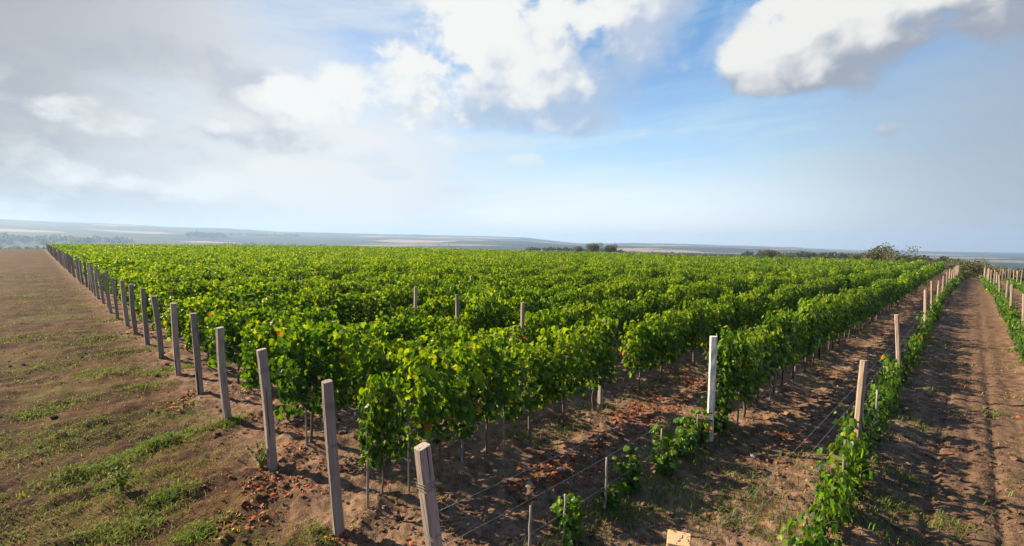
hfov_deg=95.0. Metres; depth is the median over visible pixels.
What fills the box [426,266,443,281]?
grapevine
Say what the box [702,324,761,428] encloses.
grapevine
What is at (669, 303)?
grapevine
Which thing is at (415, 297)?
trellis post
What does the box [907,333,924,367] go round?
young vine
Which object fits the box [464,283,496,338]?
grapevine
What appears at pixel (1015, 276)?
bush
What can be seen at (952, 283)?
young vine
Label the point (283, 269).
grapevine
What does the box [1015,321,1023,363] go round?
young vine
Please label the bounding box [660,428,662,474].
vine stake
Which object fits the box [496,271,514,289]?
grapevine
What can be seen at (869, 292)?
grapevine
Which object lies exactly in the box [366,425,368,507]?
vine stake
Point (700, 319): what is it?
grapevine
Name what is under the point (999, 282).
trellis post
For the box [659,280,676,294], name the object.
grapevine
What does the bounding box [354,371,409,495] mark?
grapevine
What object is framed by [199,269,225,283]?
grapevine
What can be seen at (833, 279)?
grapevine
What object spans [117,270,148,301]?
grapevine
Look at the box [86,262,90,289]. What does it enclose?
end post
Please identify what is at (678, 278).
grapevine
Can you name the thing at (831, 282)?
grapevine
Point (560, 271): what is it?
grapevine
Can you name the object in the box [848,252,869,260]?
bush
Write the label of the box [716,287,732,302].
grapevine
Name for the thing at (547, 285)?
grapevine
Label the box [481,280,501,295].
grapevine
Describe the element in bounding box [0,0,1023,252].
sky
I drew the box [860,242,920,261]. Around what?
broadleaf tree
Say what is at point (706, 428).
replanted vine
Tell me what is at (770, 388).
vine stake
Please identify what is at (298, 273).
grapevine
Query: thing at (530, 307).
grapevine
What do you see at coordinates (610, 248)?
broadleaf tree
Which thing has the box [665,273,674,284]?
grapevine
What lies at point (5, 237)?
distant woodland
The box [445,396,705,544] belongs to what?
trellis wire
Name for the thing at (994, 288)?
young vine
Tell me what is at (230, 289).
grapevine
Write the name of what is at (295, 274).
grapevine
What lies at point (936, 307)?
young vine
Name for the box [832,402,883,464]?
young vine
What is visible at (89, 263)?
end post
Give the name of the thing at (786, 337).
grapevine
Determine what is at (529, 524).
vine stake
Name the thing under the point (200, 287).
grapevine
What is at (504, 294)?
grapevine
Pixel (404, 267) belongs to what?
grapevine
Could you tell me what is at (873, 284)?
grapevine
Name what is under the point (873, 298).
grapevine
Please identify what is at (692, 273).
grapevine
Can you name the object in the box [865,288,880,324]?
grapevine
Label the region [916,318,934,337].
young vine
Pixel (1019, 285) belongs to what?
distant young vines
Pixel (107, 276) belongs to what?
end post
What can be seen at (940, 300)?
young vine
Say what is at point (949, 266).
bush
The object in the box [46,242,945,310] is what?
distant vines
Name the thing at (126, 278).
grapevine
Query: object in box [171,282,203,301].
grapevine
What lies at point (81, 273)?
end post
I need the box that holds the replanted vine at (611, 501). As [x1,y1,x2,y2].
[595,480,619,513]
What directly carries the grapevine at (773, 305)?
on the ground at (970, 315)
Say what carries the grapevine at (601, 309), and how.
on the ground at (970, 315)
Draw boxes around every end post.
[66,253,69,272]
[68,254,71,273]
[71,257,75,277]
[77,258,80,282]
[79,260,83,284]
[83,262,87,286]
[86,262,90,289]
[88,262,92,292]
[89,265,95,295]
[94,267,99,298]
[96,268,104,303]
[102,273,112,312]
[105,270,108,306]
[111,278,118,318]
[120,280,129,325]
[129,284,137,333]
[140,288,149,344]
[151,295,163,358]
[170,303,181,375]
[190,312,203,394]
[215,327,231,419]
[256,348,277,470]
[321,379,344,536]
[414,442,444,545]
[666,529,690,545]
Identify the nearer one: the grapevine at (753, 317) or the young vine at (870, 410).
the young vine at (870, 410)
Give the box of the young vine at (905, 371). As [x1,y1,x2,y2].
[888,354,916,385]
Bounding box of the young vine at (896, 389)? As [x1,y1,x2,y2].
[875,374,903,416]
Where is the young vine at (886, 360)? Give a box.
[877,353,902,393]
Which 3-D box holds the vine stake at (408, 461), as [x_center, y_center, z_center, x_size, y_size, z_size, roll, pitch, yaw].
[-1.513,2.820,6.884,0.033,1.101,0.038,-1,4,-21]
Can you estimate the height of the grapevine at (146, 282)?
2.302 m
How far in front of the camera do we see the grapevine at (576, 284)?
21.82 m
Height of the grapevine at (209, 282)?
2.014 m
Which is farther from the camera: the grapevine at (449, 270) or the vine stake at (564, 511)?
the grapevine at (449, 270)
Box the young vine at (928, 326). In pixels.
[914,308,935,341]
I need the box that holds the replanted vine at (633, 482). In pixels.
[612,445,649,495]
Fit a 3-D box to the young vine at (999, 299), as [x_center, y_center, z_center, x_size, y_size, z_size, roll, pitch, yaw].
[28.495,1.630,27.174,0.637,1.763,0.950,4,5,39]
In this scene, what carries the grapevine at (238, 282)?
on the ground at (970, 315)
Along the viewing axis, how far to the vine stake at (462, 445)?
7.59 m
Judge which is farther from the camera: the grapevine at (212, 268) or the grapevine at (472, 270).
the grapevine at (472, 270)
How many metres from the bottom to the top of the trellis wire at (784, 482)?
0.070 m
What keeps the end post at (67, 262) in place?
on the ground at (970, 315)
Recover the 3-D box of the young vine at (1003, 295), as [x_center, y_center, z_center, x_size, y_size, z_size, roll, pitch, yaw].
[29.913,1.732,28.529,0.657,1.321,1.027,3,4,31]
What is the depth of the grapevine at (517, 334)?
11.91 m
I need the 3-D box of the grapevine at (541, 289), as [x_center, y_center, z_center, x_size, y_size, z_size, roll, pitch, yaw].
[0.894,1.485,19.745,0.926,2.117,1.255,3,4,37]
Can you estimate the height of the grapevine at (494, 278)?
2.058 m
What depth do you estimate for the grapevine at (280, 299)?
17.29 m
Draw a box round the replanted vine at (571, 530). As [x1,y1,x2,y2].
[550,492,584,545]
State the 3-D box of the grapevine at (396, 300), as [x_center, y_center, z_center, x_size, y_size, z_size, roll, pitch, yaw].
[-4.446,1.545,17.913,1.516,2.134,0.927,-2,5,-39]
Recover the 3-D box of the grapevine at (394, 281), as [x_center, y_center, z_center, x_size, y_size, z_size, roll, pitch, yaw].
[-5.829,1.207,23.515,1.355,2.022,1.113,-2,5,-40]
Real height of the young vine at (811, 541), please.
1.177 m
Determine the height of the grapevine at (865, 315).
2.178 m
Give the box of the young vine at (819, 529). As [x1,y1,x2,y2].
[782,501,830,545]
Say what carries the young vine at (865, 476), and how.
on the ground at (970, 315)
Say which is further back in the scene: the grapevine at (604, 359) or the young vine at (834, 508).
the grapevine at (604, 359)
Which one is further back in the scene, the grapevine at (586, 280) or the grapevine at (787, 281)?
the grapevine at (787, 281)
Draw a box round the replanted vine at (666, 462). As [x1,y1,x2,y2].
[646,421,687,476]
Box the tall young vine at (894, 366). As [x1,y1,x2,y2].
[876,362,905,411]
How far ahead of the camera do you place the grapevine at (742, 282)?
23.39 m
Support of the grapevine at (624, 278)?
on the ground at (970, 315)
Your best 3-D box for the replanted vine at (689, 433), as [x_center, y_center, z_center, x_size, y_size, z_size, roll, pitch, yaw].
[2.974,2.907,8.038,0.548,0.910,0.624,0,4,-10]
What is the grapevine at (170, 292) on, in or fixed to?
on the ground at (970, 315)
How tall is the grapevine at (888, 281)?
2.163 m
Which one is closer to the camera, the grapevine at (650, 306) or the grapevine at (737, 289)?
the grapevine at (650, 306)
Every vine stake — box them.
[305,402,307,445]
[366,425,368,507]
[408,428,409,491]
[461,410,463,467]
[503,404,505,447]
[528,505,531,545]
[562,494,566,538]
[603,457,607,512]
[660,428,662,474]
[695,414,698,450]
[737,388,739,426]
[769,375,771,400]
[794,357,796,381]
[842,440,846,475]
[873,390,878,442]
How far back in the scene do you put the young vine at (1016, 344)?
16.39 m
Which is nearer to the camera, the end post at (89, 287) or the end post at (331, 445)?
the end post at (331, 445)
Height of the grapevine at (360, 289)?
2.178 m
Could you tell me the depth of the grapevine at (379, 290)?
20.16 m
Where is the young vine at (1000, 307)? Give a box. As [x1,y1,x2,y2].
[996,299,1009,316]
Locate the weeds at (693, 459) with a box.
[303,326,1023,545]
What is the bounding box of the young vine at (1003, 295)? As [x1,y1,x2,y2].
[996,291,1009,300]
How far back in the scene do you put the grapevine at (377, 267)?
30.64 m
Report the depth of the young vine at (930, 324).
19.69 m
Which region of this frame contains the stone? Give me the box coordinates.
[525,482,532,487]
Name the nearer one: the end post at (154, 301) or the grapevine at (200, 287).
the end post at (154, 301)
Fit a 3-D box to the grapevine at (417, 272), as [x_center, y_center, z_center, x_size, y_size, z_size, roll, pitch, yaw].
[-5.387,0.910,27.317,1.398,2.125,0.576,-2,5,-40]
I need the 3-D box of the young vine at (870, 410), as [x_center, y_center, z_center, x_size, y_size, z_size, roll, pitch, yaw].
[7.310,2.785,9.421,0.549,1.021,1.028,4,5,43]
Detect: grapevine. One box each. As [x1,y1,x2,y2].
[111,270,139,295]
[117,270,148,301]
[121,270,152,316]
[133,274,165,322]
[138,266,162,276]
[138,283,174,320]
[147,281,192,329]
[149,271,180,285]
[160,262,183,273]
[161,296,207,350]
[163,275,195,298]
[170,266,193,275]
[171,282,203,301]
[179,270,204,282]
[183,278,221,311]
[183,292,229,366]
[192,277,219,293]
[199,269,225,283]
[200,267,223,277]
[200,282,228,296]
[204,302,264,383]
[207,290,243,311]
[213,270,236,281]
[217,282,252,300]
[218,276,235,285]
[220,269,242,278]
[223,299,269,339]
[224,267,249,284]
[226,277,252,292]
[235,283,276,310]
[238,265,258,273]
[238,315,299,405]
[239,273,264,284]
[245,266,268,278]
[248,278,278,304]
[250,275,281,291]
[253,307,302,360]
[257,267,276,276]
[260,285,302,318]
[266,276,288,283]
[268,273,289,278]
[268,314,346,442]
[271,270,287,276]
[272,285,305,318]
[273,263,292,273]
[273,279,302,306]
[277,277,306,289]
[285,267,306,277]
[285,270,308,286]
[293,300,338,336]
[293,317,342,398]
[294,289,337,327]
[299,279,327,319]
[299,283,330,321]
[303,277,327,291]
[304,263,325,275]
[304,269,325,283]
[304,274,326,290]
[321,279,357,317]
[323,264,338,278]
[324,267,343,281]
[325,289,363,326]
[329,304,401,422]
[335,317,381,373]
[336,264,353,277]
[338,273,355,280]
[342,269,362,292]
[349,281,371,292]
[351,280,380,318]
[352,268,365,273]
[353,289,386,323]
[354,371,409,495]
[360,271,376,279]
[362,275,382,286]
[364,261,380,270]
[366,273,392,291]
[367,262,387,276]
[373,284,398,321]
[375,314,420,360]
[378,267,398,284]
[378,285,413,324]
[381,264,400,278]
[382,333,439,418]
[388,277,404,293]
[389,304,427,331]
[389,341,480,476]
[397,264,412,276]
[398,276,419,307]
[402,274,424,287]
[406,282,431,316]
[407,315,445,351]
[408,270,429,280]
[413,273,439,299]
[417,265,432,275]
[419,295,450,328]
[423,284,452,315]
[425,324,470,389]
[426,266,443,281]
[434,278,455,293]
[438,273,456,280]
[439,312,475,349]
[441,264,458,278]
[443,292,472,327]
[444,281,472,300]
[448,274,471,292]
[452,264,471,280]
[456,328,518,453]
[461,328,506,377]
[464,272,482,284]
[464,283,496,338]
[464,284,503,340]
[468,269,480,274]
[468,278,484,287]
[469,281,487,304]
[477,268,494,275]
[478,275,503,287]
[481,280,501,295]
[488,296,524,337]
[490,268,507,291]
[490,321,537,361]
[492,282,511,317]
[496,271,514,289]
[497,276,518,296]
[501,283,530,317]
[502,335,561,437]
[506,270,519,277]
[510,273,527,286]
[511,264,524,272]
[513,278,533,299]
[514,286,542,340]
[516,268,529,280]
[518,309,557,378]
[521,274,540,281]
[525,267,541,281]
[526,281,545,295]
[528,285,543,304]
[531,295,564,325]
[534,273,551,283]
[536,325,598,425]
[538,280,557,296]
[539,288,560,304]
[544,269,559,278]
[546,301,579,357]
[550,271,568,289]
[551,282,570,304]
[553,291,578,324]
[556,267,568,275]
[564,284,599,319]
[565,275,582,287]
[565,278,585,301]
[566,300,598,348]
[570,314,621,410]
[576,269,592,291]
[577,266,589,276]
[585,271,601,292]
[587,265,600,283]
[587,282,610,316]
[587,293,621,344]
[595,271,611,283]
[602,297,635,354]
[603,284,622,311]
[604,271,622,290]
[608,267,623,277]
[614,275,633,300]
[614,279,636,313]
[619,315,661,389]
[622,296,645,334]
[628,279,646,312]
[629,275,642,290]
[635,290,662,326]
[639,268,652,278]
[639,277,650,285]
[641,280,657,303]
[644,310,681,382]
[647,267,659,279]
[651,275,667,303]
[652,294,679,327]
[654,267,666,286]
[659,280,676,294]
[662,306,694,373]
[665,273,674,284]
[665,284,688,320]
[667,276,687,297]
[679,269,694,282]
[679,285,699,315]
[679,297,713,366]
[681,280,695,288]
[686,269,702,283]
[688,282,708,316]
[693,303,724,362]
[694,269,709,285]
[697,277,718,314]
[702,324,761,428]
[704,282,726,304]
[712,275,723,286]
[712,297,734,343]
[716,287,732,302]
[717,290,743,351]
[718,276,730,290]
[721,277,744,302]
[723,273,736,283]
[729,324,770,417]
[730,292,754,344]
[734,273,749,300]
[739,325,782,403]
[740,291,764,332]
[743,285,755,299]
[745,276,759,296]
[753,281,768,294]
[753,285,770,326]
[761,294,779,325]
[761,304,795,394]
[763,279,775,303]
[764,273,778,294]
[764,293,786,314]
[768,308,800,386]
[772,275,782,292]
[775,286,795,313]
[779,283,799,315]
[781,276,791,284]
[787,290,825,371]
[788,310,809,377]
[792,285,805,313]
[798,279,813,311]
[804,279,819,296]
[804,282,816,303]
[806,291,830,364]
[814,284,823,301]
[815,279,827,299]
[816,275,833,298]
[818,304,834,358]
[822,293,841,353]
[823,298,852,349]
[824,278,836,293]
[828,276,838,293]
[833,294,855,346]
[836,276,845,293]
[839,287,857,341]
[847,290,862,338]
[850,290,873,334]
[857,286,879,329]
[858,288,871,333]
[863,289,879,327]
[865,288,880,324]
[867,277,888,319]
[868,287,885,321]
[876,281,892,317]
[878,277,888,315]
[881,278,893,313]
[886,282,895,312]
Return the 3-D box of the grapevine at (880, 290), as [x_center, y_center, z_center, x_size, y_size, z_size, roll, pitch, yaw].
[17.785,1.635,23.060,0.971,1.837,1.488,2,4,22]
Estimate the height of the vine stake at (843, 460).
1.151 m
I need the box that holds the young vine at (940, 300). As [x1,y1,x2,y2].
[933,294,943,303]
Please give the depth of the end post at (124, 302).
19.59 m
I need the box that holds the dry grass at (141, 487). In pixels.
[0,277,342,545]
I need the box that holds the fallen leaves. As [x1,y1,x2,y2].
[7,305,1020,545]
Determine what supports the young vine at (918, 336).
on the ground at (970, 315)
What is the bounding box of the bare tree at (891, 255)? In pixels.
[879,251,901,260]
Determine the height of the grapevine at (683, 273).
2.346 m
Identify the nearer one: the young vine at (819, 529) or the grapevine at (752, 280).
the young vine at (819, 529)
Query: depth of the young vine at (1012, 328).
18.51 m
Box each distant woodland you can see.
[0,232,133,248]
[185,230,299,245]
[442,244,623,252]
[624,250,929,258]
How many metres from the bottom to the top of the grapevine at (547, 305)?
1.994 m
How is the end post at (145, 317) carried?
on the ground at (970, 315)
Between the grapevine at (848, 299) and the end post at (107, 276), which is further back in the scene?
the end post at (107, 276)
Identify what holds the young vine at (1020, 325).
on the ground at (970, 315)
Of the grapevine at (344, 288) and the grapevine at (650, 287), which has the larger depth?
the grapevine at (650, 287)
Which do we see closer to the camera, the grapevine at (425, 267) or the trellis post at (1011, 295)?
the trellis post at (1011, 295)
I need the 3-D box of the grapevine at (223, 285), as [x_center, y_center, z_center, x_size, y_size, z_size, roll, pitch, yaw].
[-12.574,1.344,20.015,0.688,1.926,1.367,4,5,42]
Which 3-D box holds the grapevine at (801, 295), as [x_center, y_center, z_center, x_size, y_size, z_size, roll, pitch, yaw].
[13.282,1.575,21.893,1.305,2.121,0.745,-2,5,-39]
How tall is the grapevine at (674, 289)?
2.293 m
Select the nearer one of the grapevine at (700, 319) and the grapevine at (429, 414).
the grapevine at (429, 414)
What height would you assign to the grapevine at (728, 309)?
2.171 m
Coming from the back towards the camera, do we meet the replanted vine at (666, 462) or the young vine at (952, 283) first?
the young vine at (952, 283)
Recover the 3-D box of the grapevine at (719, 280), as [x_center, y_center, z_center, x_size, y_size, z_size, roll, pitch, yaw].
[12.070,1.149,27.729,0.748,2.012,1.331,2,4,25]
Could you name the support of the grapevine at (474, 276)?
on the ground at (970, 315)
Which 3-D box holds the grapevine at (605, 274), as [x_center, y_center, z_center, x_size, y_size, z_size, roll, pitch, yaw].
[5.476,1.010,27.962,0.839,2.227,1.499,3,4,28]
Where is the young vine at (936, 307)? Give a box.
[929,305,939,321]
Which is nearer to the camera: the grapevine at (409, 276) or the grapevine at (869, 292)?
the grapevine at (869, 292)
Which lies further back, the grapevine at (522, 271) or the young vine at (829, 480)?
the grapevine at (522, 271)
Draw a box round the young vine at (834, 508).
[804,474,858,545]
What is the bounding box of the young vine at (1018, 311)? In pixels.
[1007,309,1019,326]
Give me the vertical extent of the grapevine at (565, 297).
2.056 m
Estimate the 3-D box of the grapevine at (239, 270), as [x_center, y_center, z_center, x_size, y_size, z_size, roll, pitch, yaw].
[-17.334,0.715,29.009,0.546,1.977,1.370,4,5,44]
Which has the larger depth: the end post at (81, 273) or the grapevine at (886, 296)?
the end post at (81, 273)
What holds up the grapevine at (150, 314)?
on the ground at (970, 315)
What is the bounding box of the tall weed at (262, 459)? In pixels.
[245,441,268,468]
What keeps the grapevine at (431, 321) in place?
on the ground at (970, 315)
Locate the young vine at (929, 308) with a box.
[927,303,935,319]
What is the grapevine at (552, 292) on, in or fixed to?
on the ground at (970, 315)
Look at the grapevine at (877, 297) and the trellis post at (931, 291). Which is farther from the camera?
the trellis post at (931, 291)
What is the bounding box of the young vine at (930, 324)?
[921,312,935,335]
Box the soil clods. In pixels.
[0,322,1023,545]
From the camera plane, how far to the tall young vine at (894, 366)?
10.53 m
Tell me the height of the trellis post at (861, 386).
2.188 m
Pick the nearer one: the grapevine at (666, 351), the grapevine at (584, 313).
the grapevine at (666, 351)
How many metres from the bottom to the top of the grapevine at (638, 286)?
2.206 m
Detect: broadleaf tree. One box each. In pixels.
[572,245,584,251]
[586,242,603,251]
[602,244,617,252]
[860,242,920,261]
[948,258,993,273]
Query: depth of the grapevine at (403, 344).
9.58 m
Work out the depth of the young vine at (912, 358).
13.64 m
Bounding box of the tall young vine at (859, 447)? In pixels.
[834,413,879,488]
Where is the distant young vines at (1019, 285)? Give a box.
[944,273,1023,293]
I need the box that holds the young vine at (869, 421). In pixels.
[853,405,893,452]
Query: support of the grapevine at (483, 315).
on the ground at (970, 315)
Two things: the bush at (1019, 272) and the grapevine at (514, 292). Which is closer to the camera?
the grapevine at (514, 292)
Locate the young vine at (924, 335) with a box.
[912,326,931,346]
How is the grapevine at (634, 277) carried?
on the ground at (970, 315)
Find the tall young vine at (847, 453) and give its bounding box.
[815,443,860,521]
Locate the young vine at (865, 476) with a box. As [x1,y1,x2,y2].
[829,458,877,494]
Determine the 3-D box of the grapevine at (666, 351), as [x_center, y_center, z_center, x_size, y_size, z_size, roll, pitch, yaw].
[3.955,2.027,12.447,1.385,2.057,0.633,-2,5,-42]
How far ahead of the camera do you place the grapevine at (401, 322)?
12.25 m
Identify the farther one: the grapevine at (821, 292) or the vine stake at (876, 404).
the grapevine at (821, 292)
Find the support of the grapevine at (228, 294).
on the ground at (970, 315)
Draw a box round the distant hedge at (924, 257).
[900,254,1023,272]
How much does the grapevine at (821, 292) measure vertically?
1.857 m
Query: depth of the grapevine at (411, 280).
20.93 m
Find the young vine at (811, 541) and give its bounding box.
[767,518,816,545]
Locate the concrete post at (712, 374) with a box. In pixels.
[706,336,716,441]
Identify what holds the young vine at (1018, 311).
on the ground at (970, 315)
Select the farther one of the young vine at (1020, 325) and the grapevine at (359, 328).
the young vine at (1020, 325)
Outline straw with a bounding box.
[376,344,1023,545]
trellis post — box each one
[414,287,416,338]
[455,294,458,334]
[520,302,524,383]
[597,321,604,408]
[853,360,867,462]
[894,314,900,390]
[923,290,926,338]
[930,281,933,320]
[936,281,939,301]
[942,276,944,293]
[998,275,1000,291]
[1005,280,1008,299]
[1009,284,1013,310]
[1022,294,1023,322]
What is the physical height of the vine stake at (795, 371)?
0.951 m
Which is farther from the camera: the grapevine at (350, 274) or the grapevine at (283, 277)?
the grapevine at (350, 274)
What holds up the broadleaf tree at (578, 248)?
on the ground at (970, 315)
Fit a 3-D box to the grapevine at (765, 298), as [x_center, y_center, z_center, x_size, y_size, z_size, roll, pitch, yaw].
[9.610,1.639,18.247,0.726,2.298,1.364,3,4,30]
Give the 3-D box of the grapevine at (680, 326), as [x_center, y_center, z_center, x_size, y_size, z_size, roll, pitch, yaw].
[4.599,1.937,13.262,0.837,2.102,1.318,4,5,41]
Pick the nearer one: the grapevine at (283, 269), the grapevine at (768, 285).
the grapevine at (768, 285)
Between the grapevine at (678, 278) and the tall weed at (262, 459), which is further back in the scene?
the grapevine at (678, 278)
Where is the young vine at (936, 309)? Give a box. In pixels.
[927,303,941,319]
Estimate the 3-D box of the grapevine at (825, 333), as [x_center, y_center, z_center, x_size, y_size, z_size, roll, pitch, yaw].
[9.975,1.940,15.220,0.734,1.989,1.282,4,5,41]
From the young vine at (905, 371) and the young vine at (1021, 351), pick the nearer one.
the young vine at (905, 371)
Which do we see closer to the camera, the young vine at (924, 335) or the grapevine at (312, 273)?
the young vine at (924, 335)
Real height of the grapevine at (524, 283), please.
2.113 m
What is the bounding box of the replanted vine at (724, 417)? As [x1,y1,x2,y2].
[700,388,739,430]
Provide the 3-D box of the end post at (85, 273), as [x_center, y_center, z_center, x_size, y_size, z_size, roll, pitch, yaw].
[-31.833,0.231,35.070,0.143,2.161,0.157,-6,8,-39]
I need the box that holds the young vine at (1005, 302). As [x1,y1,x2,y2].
[999,297,1013,311]
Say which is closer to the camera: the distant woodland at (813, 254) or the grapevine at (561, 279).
the grapevine at (561, 279)
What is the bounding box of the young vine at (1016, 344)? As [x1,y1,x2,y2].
[1013,322,1022,354]
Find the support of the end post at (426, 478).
on the ground at (970, 315)
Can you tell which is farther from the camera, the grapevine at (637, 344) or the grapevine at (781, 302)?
the grapevine at (781, 302)
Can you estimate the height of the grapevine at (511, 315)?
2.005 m
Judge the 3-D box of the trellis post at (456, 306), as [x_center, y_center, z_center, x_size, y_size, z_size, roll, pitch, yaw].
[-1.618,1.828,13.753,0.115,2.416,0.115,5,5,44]
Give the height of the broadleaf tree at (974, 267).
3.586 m
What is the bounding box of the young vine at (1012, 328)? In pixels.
[1007,319,1021,341]
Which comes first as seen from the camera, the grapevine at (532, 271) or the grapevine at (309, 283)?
the grapevine at (309, 283)
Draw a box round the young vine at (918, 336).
[905,330,927,341]
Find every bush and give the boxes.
[757,249,779,257]
[774,253,799,259]
[814,254,836,260]
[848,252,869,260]
[944,259,966,270]
[959,269,974,278]
[973,264,1012,278]
[989,266,1023,279]
[1007,270,1023,280]
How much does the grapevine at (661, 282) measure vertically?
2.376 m
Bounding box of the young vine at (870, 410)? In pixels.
[864,385,893,434]
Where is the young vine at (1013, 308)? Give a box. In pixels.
[1008,304,1019,314]
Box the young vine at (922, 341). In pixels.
[909,334,924,355]
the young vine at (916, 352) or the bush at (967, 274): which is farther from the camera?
the bush at (967, 274)
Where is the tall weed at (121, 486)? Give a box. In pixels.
[108,462,136,492]
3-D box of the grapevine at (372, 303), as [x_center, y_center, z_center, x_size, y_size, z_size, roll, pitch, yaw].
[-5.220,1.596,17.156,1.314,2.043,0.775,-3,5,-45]
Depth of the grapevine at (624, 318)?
15.56 m
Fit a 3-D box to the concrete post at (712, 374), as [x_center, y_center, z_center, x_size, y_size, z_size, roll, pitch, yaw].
[3.732,2.284,8.789,0.135,2.226,0.134,2,4,24]
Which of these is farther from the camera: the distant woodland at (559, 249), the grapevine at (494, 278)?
the distant woodland at (559, 249)
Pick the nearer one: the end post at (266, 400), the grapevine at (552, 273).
the end post at (266, 400)
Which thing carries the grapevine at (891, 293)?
on the ground at (970, 315)
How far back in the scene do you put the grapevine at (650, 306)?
16.85 m
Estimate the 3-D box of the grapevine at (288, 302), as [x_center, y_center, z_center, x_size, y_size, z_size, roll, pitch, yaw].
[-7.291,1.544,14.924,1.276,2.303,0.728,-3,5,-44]
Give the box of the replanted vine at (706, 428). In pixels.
[688,409,720,449]
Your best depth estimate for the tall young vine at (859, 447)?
7.08 m
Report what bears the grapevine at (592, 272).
on the ground at (970, 315)
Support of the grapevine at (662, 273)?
on the ground at (970, 315)
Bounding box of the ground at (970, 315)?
[0,219,1023,545]
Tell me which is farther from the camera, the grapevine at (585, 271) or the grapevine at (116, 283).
the grapevine at (585, 271)
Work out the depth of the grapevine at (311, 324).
10.79 m
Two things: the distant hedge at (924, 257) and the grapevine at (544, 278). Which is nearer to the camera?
the grapevine at (544, 278)
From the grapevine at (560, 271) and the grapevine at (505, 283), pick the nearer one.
the grapevine at (505, 283)
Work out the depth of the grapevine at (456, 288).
19.86 m
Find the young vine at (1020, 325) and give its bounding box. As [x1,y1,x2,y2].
[1008,318,1023,348]
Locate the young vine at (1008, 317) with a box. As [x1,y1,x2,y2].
[1003,311,1017,331]
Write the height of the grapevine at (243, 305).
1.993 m
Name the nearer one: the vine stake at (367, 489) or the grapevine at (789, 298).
the vine stake at (367, 489)
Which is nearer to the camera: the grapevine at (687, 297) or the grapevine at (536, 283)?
the grapevine at (687, 297)
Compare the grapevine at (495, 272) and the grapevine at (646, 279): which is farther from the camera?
the grapevine at (495, 272)
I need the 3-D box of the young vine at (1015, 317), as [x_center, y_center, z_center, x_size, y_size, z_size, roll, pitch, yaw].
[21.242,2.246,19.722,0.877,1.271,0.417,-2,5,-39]
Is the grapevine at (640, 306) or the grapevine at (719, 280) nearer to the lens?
the grapevine at (640, 306)
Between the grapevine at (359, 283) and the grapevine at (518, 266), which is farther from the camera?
the grapevine at (518, 266)
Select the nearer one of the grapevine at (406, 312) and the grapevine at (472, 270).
the grapevine at (406, 312)
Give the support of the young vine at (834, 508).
on the ground at (970, 315)
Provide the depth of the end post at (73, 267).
43.45 m
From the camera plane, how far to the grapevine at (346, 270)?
31.53 m
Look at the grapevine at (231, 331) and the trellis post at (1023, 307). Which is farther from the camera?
the trellis post at (1023, 307)
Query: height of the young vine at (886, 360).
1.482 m
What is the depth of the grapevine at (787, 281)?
29.13 m
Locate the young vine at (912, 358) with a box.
[900,339,916,374]
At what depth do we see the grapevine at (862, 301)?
19.21 m
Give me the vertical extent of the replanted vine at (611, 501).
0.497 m
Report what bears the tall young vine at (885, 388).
on the ground at (970, 315)
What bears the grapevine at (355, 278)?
on the ground at (970, 315)
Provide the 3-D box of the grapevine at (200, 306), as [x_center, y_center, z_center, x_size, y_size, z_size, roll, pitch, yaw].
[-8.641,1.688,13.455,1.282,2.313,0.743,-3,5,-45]
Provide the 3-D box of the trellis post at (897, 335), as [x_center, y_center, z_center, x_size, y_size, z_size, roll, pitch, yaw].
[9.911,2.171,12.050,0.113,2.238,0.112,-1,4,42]
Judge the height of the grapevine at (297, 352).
2.457 m
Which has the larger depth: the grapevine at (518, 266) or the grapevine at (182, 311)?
the grapevine at (518, 266)
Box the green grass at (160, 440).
[0,274,261,545]
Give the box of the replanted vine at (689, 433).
[673,416,700,457]
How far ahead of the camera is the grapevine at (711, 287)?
20.50 m
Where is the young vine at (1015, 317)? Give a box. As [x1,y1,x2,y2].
[1011,311,1021,327]
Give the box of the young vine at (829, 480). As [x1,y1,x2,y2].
[809,461,861,522]
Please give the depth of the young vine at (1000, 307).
25.97 m
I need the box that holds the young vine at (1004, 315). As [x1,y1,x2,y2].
[998,301,1012,325]
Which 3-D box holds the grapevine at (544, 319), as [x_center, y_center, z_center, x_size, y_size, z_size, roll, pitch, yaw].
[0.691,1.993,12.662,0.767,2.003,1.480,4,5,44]
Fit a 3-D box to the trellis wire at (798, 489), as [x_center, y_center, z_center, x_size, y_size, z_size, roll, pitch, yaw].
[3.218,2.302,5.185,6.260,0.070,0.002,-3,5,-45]
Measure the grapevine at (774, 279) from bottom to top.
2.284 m
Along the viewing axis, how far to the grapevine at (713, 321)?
14.57 m
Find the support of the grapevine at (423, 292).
on the ground at (970, 315)
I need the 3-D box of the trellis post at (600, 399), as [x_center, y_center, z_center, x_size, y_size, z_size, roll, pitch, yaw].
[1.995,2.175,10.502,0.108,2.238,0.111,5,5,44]
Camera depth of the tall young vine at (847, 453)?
6.25 m
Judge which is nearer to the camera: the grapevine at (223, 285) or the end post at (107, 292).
the grapevine at (223, 285)
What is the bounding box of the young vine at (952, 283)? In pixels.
[945,278,955,291]
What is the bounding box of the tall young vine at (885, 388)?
[867,375,892,427]
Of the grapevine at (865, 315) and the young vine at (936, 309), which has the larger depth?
the young vine at (936, 309)
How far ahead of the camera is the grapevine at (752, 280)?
24.67 m
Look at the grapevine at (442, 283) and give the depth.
22.27 m
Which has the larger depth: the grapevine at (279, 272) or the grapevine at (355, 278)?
the grapevine at (279, 272)
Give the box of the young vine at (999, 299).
[997,287,1009,310]
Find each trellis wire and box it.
[441,379,703,509]
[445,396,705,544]
[699,384,857,545]
[727,401,854,545]
[753,417,854,545]
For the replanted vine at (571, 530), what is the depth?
5.68 m
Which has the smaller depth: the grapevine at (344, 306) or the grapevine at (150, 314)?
the grapevine at (344, 306)
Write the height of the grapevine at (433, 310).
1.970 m
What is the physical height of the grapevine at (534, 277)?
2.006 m
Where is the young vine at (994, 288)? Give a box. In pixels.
[990,282,1001,296]

